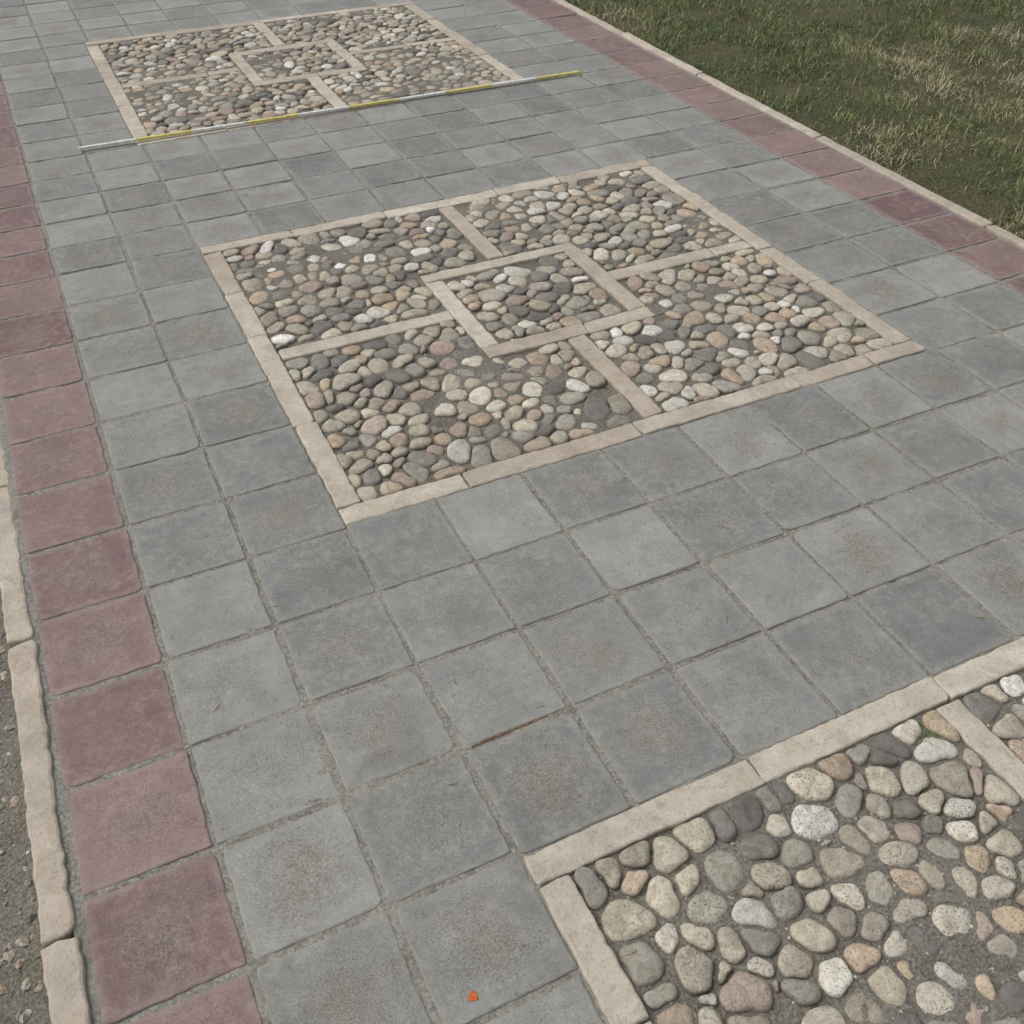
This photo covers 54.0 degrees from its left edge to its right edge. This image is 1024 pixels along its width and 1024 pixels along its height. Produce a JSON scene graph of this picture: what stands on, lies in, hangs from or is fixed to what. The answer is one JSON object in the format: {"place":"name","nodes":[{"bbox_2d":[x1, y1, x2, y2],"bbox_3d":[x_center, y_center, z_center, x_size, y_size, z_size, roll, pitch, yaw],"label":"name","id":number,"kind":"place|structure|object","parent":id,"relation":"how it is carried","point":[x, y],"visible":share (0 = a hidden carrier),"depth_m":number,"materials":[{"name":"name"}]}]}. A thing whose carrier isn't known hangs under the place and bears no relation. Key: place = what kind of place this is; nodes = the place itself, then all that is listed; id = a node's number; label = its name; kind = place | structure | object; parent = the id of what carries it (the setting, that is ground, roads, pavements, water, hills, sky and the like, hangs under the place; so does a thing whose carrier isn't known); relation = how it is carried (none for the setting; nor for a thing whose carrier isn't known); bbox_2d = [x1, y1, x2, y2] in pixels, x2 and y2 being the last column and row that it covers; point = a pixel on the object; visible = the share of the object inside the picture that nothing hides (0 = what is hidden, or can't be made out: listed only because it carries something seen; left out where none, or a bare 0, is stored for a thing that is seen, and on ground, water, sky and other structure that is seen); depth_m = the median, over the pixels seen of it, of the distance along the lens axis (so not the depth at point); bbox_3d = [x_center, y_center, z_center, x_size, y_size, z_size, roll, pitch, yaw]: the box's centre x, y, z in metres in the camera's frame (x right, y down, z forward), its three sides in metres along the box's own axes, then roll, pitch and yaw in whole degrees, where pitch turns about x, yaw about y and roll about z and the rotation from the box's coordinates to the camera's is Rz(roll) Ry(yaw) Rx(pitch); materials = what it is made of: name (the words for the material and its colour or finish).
{"place":"outdoors","nodes":[
{"label":"outdoors","id":0,"kind":"place"},
{"bbox_2d":[0,590,50,1023],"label":"dirt verge","id":1,"kind":"structure","parent":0,"point":[14,876],"depth_m":1.49,"materials":[{"name":"soil"}]},
{"bbox_2d":[0,0,1023,1023],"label":"paved path","id":2,"kind":"structure","parent":0,"point":[318,843],"depth_m":1.99,"materials":[{"name":"grey concrete"}]},
{"bbox_2d":[85,1,528,145],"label":"pebble mosaic panel","id":3,"kind":"object","parent":2,"relation":"on","point":[155,83],"visible":0.97,"depth_m":4.27,"materials":[{"name":"stone"}]},
{"bbox_2d":[79,70,580,149],"bbox_3d":[-0.628,-1.562,3.877,1.996,0.009,0.014,-17,43,-18],"label":"surveying rod","id":4,"kind":"object","parent":2,"relation":"on","point":[313,112],"visible":1,"depth_m":3.84,"materials":[{"name":"yellow metal"}]},
{"bbox_2d":[468,991,478,1001],"bbox_3d":[-0.052,0.644,1.336,0.014,0.001,0.014,-17,44,-19],"label":"leaf","id":5,"kind":"object","parent":2,"relation":"on","point":[472,996],"visible":1,"depth_m":1.34,"materials":[{"name":"orange plant"}]},
{"bbox_2d":[471,714,547,747],"bbox_3d":[-0.003,0.364,1.668,0.143,0.007,0.007,-18,44,-20],"label":"rust stained joint","id":6,"kind":"object","parent":2,"relation":"on","point":[505,733],"visible":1,"depth_m":1.67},
{"bbox_2d":[23,17,1004,954],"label":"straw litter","id":7,"kind":"object","parent":2,"relation":"on","point":[381,439],"visible":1,"depth_m":2.04,"materials":[{"name":"beige plant"}]},
{"bbox_2d":[200,159,925,524],"bbox_3d":[0.061,-0.593,2.784,1.549,0.042,1.388,-17,44,-19],"label":"pebble mosaic panel","id":8,"kind":"object","parent":2,"relation":"on","point":[492,319],"visible":1,"depth_m":2.64,"materials":[{"name":"stone"}]},
{"bbox_2d":[524,637,1023,1023],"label":"pebble mosaic panel","id":9,"kind":"object","parent":2,"relation":"on","point":[758,966],"visible":0.98,"depth_m":1.46,"materials":[{"name":"stone"}]},
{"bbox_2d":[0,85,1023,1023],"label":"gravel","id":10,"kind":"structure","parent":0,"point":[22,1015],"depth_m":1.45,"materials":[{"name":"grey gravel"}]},
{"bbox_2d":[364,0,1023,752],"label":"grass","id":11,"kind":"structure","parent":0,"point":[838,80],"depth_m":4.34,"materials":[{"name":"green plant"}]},
{"bbox_2d":[565,0,1023,238],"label":"lawn","id":12,"kind":"structure","parent":0,"point":[949,192],"depth_m":4.20,"materials":[{"name":"plant"}]},
{"label":"ground","id":13,"kind":"structure","parent":0,"visible":0},
{"bbox_2d":[0,435,91,1023],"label":"stone kerb","id":14,"kind":"structure","parent":13,"relation":"on","point":[64,974],"depth_m":1.57,"materials":[{"name":"stone"}]},
{"bbox_2d":[552,0,1023,249],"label":"stone kerb","id":15,"kind":"structure","parent":13,"relation":"on","point":[976,219],"depth_m":3.66,"materials":[{"name":"stone"}]}
]}

